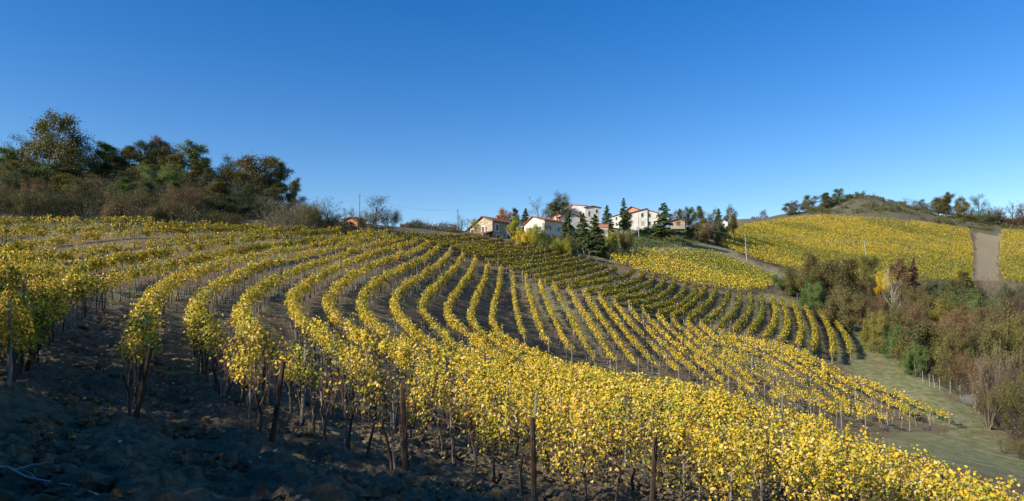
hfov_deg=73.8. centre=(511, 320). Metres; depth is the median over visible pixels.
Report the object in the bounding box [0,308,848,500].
soil clods
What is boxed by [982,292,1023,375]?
leafy bush
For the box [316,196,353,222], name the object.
bare tree
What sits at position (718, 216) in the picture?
spruce tree
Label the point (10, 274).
vine row
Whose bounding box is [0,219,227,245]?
vine row
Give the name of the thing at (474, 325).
vine row
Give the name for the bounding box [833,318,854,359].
vine row
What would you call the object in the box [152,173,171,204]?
sapling clump
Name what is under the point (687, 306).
vine row
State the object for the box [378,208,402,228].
twiggy bush
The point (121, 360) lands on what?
fallen leaves
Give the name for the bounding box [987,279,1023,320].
leafy bush
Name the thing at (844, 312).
leafy bush
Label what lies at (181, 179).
thin leaved tree
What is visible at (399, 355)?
vine row
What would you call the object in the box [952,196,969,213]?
broadleaf tree
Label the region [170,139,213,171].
broadleaf tree
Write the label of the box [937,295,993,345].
leafy bush
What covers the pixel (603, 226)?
cream outbuilding
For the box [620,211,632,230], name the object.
broadleaf tree
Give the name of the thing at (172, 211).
twiggy bush
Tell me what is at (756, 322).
vine row
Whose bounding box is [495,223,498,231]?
window
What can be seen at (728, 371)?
vine row
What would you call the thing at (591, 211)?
white wing house
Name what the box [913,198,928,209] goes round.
thin leaved tree
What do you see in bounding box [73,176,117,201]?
leafy bush
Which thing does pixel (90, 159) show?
thin leaved tree
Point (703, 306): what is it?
vine row
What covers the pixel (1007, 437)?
bare bush
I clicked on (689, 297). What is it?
vine row
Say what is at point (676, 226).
stone outbuilding
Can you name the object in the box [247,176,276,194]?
broadleaf tree
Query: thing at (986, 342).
leafy bush
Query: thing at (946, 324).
twiggy bush
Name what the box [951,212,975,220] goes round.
leafy bush
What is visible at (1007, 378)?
bare bush
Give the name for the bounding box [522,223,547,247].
leafy bush
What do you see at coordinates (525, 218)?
spruce tree
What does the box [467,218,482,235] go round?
thin leaved tree
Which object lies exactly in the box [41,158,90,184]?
broadleaf tree
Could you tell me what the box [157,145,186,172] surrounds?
thin leaved tree
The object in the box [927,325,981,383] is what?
leafy bush
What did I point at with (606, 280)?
vine row
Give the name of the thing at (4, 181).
leafy bush
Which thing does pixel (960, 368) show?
twiggy bush
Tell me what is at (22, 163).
thin leaved tree
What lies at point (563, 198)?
thin leaved tree
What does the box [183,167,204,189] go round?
broadleaf tree
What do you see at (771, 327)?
vine row
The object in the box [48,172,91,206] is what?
broadleaf tree
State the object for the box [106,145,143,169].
broadleaf tree
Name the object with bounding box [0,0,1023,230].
sky
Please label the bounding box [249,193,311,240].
bare bush
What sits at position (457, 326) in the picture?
vine row
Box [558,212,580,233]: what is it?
white house
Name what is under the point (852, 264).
broadleaf tree
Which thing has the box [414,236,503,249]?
vine row
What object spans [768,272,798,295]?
leafy bush
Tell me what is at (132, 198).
twiggy bush
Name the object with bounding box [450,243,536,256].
vine row
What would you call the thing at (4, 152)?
broadleaf tree
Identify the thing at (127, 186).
broadleaf tree
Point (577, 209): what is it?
tall white house
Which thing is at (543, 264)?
vine row
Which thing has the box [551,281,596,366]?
vine row
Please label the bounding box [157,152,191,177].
broadleaf tree
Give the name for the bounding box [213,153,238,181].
thin leaved tree
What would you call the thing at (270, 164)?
broadleaf tree
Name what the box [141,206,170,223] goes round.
leafy bush
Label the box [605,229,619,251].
leafy bush
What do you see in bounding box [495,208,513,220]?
broadleaf tree
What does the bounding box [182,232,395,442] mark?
vine row
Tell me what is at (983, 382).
bare bush
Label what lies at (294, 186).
broadleaf tree
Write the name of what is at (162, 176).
leafy bush
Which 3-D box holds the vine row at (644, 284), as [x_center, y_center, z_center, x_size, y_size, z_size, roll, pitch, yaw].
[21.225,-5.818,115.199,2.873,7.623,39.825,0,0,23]
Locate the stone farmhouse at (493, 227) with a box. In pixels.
[465,215,512,237]
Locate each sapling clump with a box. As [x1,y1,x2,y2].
[95,174,124,210]
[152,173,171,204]
[339,205,356,216]
[991,338,1023,427]
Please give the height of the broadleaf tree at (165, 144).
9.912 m
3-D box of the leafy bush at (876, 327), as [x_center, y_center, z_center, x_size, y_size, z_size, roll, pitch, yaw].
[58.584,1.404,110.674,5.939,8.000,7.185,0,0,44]
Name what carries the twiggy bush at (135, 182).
on the ground
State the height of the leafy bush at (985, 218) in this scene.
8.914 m
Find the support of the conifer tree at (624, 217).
on the ground
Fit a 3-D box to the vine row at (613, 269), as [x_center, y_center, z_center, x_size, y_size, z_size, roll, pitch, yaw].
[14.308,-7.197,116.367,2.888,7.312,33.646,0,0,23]
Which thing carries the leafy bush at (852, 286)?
on the ground
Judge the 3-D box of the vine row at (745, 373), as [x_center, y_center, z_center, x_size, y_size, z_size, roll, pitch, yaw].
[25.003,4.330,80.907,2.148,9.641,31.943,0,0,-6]
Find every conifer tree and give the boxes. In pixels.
[617,198,629,233]
[648,202,675,240]
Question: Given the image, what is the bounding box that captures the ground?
[0,172,1023,500]
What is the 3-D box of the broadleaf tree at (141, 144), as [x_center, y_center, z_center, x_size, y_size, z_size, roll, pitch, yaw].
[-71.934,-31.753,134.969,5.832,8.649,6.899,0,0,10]
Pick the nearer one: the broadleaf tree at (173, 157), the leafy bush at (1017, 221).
the broadleaf tree at (173, 157)
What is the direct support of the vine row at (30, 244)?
on the ground
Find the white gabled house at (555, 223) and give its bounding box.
[522,216,563,236]
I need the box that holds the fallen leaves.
[0,265,567,498]
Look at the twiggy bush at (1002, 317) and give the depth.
129.40 m
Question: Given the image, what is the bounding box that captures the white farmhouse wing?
[647,210,658,229]
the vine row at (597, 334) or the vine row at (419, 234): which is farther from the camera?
the vine row at (419, 234)
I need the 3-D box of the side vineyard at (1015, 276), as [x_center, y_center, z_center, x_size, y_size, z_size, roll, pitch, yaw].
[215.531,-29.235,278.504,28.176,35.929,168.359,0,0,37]
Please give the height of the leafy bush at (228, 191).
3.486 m
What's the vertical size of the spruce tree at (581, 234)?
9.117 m
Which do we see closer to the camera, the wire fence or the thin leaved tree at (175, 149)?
the wire fence
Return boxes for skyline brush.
[901,197,1021,222]
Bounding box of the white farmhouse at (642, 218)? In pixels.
[629,208,648,229]
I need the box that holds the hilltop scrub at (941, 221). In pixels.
[806,194,1023,230]
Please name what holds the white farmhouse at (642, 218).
on the ground
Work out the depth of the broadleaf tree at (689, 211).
213.38 m
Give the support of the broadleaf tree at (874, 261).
on the ground
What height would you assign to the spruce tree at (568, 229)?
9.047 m
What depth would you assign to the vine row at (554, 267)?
115.50 m
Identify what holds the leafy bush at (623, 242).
on the ground
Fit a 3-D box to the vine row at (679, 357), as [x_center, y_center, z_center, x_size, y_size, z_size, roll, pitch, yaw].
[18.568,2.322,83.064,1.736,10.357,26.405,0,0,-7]
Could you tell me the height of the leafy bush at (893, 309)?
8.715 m
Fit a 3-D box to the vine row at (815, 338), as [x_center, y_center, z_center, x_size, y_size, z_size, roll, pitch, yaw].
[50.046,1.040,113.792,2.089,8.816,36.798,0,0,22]
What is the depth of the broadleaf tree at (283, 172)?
136.19 m
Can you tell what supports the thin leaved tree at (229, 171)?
on the ground
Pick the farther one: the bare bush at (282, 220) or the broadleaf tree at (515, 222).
the broadleaf tree at (515, 222)
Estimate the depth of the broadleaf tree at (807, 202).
361.15 m
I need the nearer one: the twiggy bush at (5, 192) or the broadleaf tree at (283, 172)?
the twiggy bush at (5, 192)
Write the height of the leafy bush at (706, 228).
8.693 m
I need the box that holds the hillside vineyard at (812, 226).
[720,214,973,281]
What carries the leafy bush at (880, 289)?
on the ground
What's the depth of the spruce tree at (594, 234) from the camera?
150.21 m
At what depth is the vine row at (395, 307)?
17.07 m
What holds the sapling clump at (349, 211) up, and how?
on the ground
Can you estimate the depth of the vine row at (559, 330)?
81.36 m
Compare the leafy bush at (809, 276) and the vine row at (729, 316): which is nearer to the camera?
the vine row at (729, 316)
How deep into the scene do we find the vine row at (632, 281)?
110.32 m
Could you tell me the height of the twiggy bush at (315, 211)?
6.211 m
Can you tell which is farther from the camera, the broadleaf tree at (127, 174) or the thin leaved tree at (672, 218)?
the thin leaved tree at (672, 218)
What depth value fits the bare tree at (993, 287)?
150.06 m
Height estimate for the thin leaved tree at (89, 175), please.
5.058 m
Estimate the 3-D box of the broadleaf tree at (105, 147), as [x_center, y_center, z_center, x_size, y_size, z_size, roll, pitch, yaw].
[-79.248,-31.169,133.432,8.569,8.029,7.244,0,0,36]
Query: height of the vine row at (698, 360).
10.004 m
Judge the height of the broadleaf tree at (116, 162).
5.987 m
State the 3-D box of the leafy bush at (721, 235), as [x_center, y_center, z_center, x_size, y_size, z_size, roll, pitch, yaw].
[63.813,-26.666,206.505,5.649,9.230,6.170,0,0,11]
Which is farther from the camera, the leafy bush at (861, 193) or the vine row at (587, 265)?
the leafy bush at (861, 193)
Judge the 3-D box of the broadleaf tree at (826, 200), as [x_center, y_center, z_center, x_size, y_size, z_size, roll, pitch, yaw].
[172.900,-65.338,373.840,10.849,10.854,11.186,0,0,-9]
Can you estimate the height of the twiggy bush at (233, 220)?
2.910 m
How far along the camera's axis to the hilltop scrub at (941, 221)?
363.68 m
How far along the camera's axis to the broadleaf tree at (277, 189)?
125.29 m
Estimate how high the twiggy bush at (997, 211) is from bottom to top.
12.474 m
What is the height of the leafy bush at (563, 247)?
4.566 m
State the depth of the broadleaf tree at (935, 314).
126.21 m
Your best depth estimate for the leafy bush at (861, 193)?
386.62 m
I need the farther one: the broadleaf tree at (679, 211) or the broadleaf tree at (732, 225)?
the broadleaf tree at (732, 225)
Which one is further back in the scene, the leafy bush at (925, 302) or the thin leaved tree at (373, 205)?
the leafy bush at (925, 302)
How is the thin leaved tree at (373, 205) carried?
on the ground
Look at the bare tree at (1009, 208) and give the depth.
382.79 m
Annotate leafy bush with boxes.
[0,167,35,204]
[16,173,55,211]
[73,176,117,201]
[98,201,128,220]
[135,162,183,193]
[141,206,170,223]
[186,192,242,216]
[204,185,241,198]
[213,189,259,215]
[338,219,355,225]
[512,225,531,245]
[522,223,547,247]
[537,240,557,252]
[546,233,563,245]
[549,237,572,257]
[562,234,581,254]
[595,239,617,257]
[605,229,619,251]
[615,225,634,252]
[634,224,657,235]
[647,226,666,238]
[684,222,704,240]
[700,219,717,243]
[713,218,731,246]
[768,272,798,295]
[778,260,831,300]
[798,279,830,313]
[813,281,864,331]
[828,268,872,295]
[845,193,857,197]
[855,191,865,196]
[856,307,892,352]
[864,269,894,308]
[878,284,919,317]
[878,299,912,340]
[879,323,913,359]
[894,340,931,375]
[901,285,942,326]
[925,277,970,308]
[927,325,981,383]
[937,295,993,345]
[946,285,1003,341]
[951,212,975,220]
[972,212,1004,224]
[975,316,1023,388]
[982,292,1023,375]
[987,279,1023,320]
[997,216,1023,226]
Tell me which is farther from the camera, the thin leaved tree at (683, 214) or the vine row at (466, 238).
the thin leaved tree at (683, 214)
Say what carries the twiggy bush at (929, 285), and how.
on the ground
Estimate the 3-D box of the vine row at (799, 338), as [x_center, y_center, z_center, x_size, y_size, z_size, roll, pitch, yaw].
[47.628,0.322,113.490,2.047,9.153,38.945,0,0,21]
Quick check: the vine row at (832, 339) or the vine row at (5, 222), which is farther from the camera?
the vine row at (832, 339)
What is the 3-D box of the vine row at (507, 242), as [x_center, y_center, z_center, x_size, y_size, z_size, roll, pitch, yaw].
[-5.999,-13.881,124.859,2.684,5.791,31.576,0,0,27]
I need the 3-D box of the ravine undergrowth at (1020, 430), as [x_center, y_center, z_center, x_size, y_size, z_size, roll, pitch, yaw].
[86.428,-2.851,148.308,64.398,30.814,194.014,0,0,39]
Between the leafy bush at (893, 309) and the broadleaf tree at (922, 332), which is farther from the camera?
the leafy bush at (893, 309)
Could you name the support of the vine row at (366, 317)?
on the ground
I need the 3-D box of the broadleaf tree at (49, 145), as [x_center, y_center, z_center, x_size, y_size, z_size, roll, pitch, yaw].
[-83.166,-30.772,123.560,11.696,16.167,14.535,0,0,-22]
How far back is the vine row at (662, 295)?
107.82 m
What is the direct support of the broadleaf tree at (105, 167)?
on the ground
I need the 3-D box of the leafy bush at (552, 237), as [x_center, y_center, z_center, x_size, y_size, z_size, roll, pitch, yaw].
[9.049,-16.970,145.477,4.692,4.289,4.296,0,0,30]
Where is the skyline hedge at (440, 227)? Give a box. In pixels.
[400,218,464,233]
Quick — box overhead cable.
[746,234,863,240]
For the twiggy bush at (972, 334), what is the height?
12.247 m
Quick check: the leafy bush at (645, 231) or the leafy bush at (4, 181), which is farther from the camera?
the leafy bush at (645, 231)
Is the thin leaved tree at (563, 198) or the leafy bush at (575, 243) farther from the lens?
the thin leaved tree at (563, 198)
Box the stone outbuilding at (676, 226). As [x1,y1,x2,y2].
[670,218,686,230]
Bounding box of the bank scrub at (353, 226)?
[310,214,407,244]
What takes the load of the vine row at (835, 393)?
on the ground
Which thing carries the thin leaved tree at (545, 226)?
on the ground
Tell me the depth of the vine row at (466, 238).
121.33 m
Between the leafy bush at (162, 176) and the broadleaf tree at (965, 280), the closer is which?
the leafy bush at (162, 176)
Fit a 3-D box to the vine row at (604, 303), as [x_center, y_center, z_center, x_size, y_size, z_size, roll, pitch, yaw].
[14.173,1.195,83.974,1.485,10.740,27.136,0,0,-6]
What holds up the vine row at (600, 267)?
on the ground
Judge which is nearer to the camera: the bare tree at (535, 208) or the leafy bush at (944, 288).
the leafy bush at (944, 288)
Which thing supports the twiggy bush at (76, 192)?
on the ground
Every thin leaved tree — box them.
[1,132,41,165]
[3,155,36,172]
[51,124,105,184]
[72,156,105,181]
[76,145,109,176]
[77,172,107,183]
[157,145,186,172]
[174,170,194,185]
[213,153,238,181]
[217,161,246,188]
[359,194,393,227]
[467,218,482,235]
[538,222,549,243]
[554,189,570,211]
[666,210,677,227]
[679,211,688,225]
[706,207,716,237]
[759,209,767,217]
[788,200,803,212]
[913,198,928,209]
[967,195,990,215]
[1013,203,1023,217]
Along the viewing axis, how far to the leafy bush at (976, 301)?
139.65 m
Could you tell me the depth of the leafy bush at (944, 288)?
159.34 m
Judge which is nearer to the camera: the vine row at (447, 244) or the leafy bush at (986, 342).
the leafy bush at (986, 342)
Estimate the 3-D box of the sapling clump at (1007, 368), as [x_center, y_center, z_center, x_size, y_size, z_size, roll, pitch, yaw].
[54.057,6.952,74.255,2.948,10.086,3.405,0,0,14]
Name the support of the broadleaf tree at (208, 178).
on the ground
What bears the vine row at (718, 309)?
on the ground
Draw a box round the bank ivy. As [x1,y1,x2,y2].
[619,228,710,247]
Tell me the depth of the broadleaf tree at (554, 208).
191.35 m
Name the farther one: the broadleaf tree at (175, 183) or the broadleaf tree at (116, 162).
the broadleaf tree at (116, 162)
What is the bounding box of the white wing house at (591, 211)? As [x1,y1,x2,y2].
[584,205,601,228]
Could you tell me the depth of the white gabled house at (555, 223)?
167.56 m
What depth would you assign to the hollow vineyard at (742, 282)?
156.25 m
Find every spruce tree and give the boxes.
[519,208,528,229]
[560,208,575,240]
[573,213,594,250]
[579,214,608,255]
[601,205,614,233]
[710,209,723,238]
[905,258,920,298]
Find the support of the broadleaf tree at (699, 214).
on the ground
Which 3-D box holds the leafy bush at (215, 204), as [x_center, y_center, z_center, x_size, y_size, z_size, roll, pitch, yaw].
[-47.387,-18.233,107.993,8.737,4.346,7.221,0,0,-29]
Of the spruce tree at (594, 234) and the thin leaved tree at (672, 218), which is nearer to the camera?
the spruce tree at (594, 234)
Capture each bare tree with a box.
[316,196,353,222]
[527,195,545,217]
[879,267,911,309]
[981,266,1006,311]
[1003,201,1020,220]
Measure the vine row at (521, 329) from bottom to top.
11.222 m
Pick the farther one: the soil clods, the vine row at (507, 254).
the vine row at (507, 254)
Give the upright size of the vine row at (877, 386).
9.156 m
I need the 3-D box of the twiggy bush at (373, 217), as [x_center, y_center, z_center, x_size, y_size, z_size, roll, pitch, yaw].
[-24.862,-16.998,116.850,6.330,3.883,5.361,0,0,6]
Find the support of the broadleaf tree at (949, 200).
on the ground
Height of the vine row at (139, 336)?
17.324 m
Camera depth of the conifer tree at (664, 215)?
189.44 m
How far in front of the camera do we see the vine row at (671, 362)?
85.25 m
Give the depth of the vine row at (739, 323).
107.17 m
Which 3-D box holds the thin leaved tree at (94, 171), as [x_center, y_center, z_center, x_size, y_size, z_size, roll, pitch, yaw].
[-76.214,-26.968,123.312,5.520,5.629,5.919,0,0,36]
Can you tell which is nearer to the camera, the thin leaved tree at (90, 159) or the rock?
the rock
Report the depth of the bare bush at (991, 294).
169.22 m
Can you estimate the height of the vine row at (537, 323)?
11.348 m
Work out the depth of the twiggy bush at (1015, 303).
155.27 m
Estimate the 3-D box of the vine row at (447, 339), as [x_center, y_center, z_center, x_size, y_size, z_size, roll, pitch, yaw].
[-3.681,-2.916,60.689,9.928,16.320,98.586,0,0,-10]
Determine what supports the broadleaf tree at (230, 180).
on the ground
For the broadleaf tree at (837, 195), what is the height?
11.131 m
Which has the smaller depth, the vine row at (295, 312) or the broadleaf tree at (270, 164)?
the vine row at (295, 312)
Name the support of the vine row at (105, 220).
on the ground
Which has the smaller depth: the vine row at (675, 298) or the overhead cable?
the vine row at (675, 298)
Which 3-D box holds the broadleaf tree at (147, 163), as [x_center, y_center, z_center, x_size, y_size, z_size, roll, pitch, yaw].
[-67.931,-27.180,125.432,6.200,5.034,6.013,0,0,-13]
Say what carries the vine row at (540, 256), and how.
on the ground
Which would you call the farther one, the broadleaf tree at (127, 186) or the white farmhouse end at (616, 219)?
the white farmhouse end at (616, 219)
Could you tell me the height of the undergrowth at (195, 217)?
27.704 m
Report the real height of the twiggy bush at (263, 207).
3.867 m
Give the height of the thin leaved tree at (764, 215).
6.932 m
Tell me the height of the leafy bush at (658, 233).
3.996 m
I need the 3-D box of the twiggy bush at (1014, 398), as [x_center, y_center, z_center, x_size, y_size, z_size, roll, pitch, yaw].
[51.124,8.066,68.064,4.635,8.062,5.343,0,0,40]
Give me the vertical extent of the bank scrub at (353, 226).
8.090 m
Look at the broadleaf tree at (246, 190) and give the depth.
117.58 m
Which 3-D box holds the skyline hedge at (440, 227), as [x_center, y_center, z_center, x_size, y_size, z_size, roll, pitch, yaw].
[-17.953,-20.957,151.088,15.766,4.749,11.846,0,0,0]
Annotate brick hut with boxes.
[343,216,364,226]
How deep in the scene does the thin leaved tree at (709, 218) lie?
216.75 m
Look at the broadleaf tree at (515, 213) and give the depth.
181.96 m
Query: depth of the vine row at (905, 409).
81.21 m
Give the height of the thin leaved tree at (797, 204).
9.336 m
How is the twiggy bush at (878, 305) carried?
on the ground
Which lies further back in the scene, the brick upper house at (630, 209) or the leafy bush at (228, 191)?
the brick upper house at (630, 209)
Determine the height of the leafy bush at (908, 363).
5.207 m
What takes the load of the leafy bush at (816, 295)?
on the ground
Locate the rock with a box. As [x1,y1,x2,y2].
[960,394,981,406]
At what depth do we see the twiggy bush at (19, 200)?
98.35 m
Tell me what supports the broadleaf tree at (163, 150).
on the ground
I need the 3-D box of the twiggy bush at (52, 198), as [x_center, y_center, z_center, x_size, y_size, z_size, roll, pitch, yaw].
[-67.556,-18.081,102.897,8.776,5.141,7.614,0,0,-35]
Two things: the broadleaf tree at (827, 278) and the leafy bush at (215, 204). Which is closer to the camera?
the leafy bush at (215, 204)
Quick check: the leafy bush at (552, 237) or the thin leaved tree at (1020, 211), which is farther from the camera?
the thin leaved tree at (1020, 211)
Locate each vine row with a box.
[0,214,79,232]
[0,214,154,242]
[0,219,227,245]
[0,221,268,259]
[0,224,306,267]
[0,225,342,316]
[0,227,371,386]
[113,229,388,418]
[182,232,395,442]
[229,235,421,471]
[284,236,544,499]
[321,240,662,500]
[354,243,776,500]
[389,247,902,500]
[397,229,475,238]
[404,234,489,245]
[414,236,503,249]
[416,252,993,500]
[426,239,514,252]
[440,241,526,253]
[443,255,1011,500]
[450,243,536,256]
[460,245,543,259]
[466,260,1023,500]
[473,247,553,261]
[483,250,561,268]
[488,264,1023,500]
[495,252,573,272]
[508,254,581,274]
[510,269,527,348]
[521,256,591,281]
[524,271,551,356]
[531,260,599,285]
[538,278,575,363]
[543,262,608,289]
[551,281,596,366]
[556,265,617,293]
[567,284,617,372]
[570,267,635,294]
[581,288,638,376]
[585,269,646,300]
[597,293,659,379]
[600,272,656,303]
[612,274,667,305]
[614,298,680,379]
[626,277,677,312]
[628,301,703,388]
[640,280,688,317]
[643,307,729,394]
[655,314,756,399]
[656,281,697,321]
[669,283,708,325]
[673,318,783,412]
[683,318,811,420]
[685,284,718,329]
[698,321,841,428]
[700,287,731,332]
[713,325,868,430]
[715,289,742,335]
[728,329,892,431]
[730,291,754,334]
[744,332,912,430]
[746,293,766,342]
[759,338,930,430]
[762,294,778,339]
[773,339,951,429]
[778,296,791,348]
[791,299,805,348]
[802,305,819,356]
[817,310,836,361]
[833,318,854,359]
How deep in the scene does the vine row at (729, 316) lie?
106.81 m
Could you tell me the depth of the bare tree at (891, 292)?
139.73 m
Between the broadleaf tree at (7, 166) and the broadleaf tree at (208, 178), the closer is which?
the broadleaf tree at (7, 166)
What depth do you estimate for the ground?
42.17 m
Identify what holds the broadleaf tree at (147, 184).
on the ground
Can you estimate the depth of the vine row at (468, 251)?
121.72 m
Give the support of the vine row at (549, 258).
on the ground
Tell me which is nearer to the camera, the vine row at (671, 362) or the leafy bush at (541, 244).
the vine row at (671, 362)
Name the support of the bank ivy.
on the ground
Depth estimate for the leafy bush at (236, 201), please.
108.17 m
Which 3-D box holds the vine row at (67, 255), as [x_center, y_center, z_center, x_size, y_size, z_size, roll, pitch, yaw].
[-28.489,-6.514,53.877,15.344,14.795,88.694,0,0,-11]
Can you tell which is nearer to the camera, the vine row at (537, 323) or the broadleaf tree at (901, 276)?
the vine row at (537, 323)
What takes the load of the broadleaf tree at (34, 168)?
on the ground
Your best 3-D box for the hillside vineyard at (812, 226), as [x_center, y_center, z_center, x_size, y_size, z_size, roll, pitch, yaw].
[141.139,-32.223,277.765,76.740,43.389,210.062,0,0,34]
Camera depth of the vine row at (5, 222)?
90.03 m
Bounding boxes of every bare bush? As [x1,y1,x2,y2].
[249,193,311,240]
[953,337,1020,429]
[975,270,998,302]
[989,427,1022,453]
[990,337,1023,430]
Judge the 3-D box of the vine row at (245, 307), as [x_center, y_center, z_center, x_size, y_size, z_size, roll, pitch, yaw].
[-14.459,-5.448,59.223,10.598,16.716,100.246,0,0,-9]
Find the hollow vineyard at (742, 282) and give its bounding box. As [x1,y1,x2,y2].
[610,246,777,292]
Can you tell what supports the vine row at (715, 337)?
on the ground
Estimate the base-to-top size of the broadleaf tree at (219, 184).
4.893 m
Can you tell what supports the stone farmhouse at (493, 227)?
on the ground
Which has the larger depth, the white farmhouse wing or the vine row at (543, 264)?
the white farmhouse wing
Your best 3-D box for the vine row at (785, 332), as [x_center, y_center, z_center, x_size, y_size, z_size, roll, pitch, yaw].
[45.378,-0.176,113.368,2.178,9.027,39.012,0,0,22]
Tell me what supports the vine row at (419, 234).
on the ground
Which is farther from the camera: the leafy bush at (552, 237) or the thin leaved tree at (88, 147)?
the leafy bush at (552, 237)
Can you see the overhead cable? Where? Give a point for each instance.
(813, 239)
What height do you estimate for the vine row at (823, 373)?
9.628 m
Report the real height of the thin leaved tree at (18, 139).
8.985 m
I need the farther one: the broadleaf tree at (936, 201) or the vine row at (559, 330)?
the broadleaf tree at (936, 201)
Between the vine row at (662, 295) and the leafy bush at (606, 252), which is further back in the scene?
the leafy bush at (606, 252)
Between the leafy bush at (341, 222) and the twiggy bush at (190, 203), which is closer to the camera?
the twiggy bush at (190, 203)
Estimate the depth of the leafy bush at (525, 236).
140.43 m
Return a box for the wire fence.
[913,364,975,410]
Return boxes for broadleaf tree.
[0,147,32,171]
[0,160,28,184]
[8,104,88,176]
[10,166,59,192]
[18,165,52,190]
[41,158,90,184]
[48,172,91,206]
[89,139,121,169]
[95,164,114,178]
[96,151,137,179]
[104,178,139,200]
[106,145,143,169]
[111,170,135,181]
[123,159,160,181]
[127,178,161,206]
[129,139,158,167]
[139,146,170,173]
[148,134,177,164]
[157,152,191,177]
[161,180,190,203]
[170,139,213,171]
[183,158,217,181]
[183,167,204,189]
[194,172,221,187]
[201,177,233,200]
[217,171,245,187]
[229,152,282,189]
[237,184,270,203]
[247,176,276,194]
[260,182,290,202]
[268,160,294,194]
[285,175,305,209]
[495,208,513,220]
[505,217,524,241]
[512,208,520,223]
[541,198,567,218]
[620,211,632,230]
[675,209,682,231]
[684,206,695,227]
[691,205,707,228]
[721,204,738,234]
[780,202,797,215]
[798,194,822,210]
[799,249,854,297]
[818,192,836,206]
[827,254,879,299]
[832,188,844,202]
[859,254,883,304]
[887,254,913,297]
[888,311,945,371]
[927,193,956,213]
[927,292,966,337]
[940,192,953,214]
[946,270,988,311]
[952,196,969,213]
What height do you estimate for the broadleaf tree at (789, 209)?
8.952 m
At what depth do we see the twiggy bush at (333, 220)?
108.31 m
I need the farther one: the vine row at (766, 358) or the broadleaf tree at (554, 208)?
the broadleaf tree at (554, 208)
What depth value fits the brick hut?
124.31 m
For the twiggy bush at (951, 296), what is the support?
on the ground
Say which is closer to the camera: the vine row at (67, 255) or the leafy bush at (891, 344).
the vine row at (67, 255)
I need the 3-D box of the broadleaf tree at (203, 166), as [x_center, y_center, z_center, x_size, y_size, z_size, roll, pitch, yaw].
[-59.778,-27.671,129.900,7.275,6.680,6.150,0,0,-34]
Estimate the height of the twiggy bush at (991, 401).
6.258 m
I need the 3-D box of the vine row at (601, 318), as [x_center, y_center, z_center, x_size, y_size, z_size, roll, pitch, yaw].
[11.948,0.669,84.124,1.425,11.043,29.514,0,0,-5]
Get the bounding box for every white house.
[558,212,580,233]
[564,204,586,223]
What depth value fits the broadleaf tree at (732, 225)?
225.60 m
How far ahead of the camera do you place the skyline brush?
387.18 m
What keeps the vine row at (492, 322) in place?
on the ground
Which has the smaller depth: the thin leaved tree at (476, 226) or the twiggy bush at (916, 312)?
the twiggy bush at (916, 312)
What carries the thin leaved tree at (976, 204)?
on the ground
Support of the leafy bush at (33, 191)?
on the ground
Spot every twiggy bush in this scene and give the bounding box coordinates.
[0,183,30,211]
[0,187,69,219]
[31,185,94,215]
[58,178,120,213]
[103,187,165,216]
[107,176,164,196]
[148,194,191,221]
[160,180,209,219]
[206,211,249,229]
[244,196,279,218]
[296,197,329,233]
[309,209,340,227]
[348,210,384,228]
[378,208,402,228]
[848,282,888,329]
[887,291,928,327]
[905,290,955,326]
[905,307,962,360]
[912,270,937,297]
[939,345,994,394]
[956,309,1009,360]
[962,291,1023,340]
[970,377,1005,429]
[985,204,1007,224]
[994,361,1023,437]
[1002,285,1023,323]
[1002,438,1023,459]
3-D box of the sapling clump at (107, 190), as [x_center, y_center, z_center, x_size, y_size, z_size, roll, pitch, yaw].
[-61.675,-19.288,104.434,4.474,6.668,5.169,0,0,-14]
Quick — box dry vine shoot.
[0,461,109,494]
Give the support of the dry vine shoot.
on the ground
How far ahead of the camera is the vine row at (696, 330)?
78.65 m
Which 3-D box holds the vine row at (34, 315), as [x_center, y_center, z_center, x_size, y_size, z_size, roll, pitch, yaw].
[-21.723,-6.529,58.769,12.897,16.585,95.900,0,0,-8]
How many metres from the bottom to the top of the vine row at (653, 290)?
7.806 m
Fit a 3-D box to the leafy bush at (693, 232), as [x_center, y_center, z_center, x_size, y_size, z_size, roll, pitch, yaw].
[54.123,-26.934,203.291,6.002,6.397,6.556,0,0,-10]
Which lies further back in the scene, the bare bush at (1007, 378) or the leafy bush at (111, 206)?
the leafy bush at (111, 206)
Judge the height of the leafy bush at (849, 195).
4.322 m
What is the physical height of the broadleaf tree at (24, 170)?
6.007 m
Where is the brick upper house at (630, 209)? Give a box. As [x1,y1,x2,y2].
[626,206,640,212]
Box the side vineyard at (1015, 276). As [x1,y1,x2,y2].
[999,229,1023,282]
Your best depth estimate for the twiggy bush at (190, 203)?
101.41 m
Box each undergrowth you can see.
[0,155,328,241]
[788,266,1023,445]
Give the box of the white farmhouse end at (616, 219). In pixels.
[611,214,622,227]
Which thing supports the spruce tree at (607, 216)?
on the ground
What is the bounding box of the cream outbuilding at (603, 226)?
[591,223,608,235]

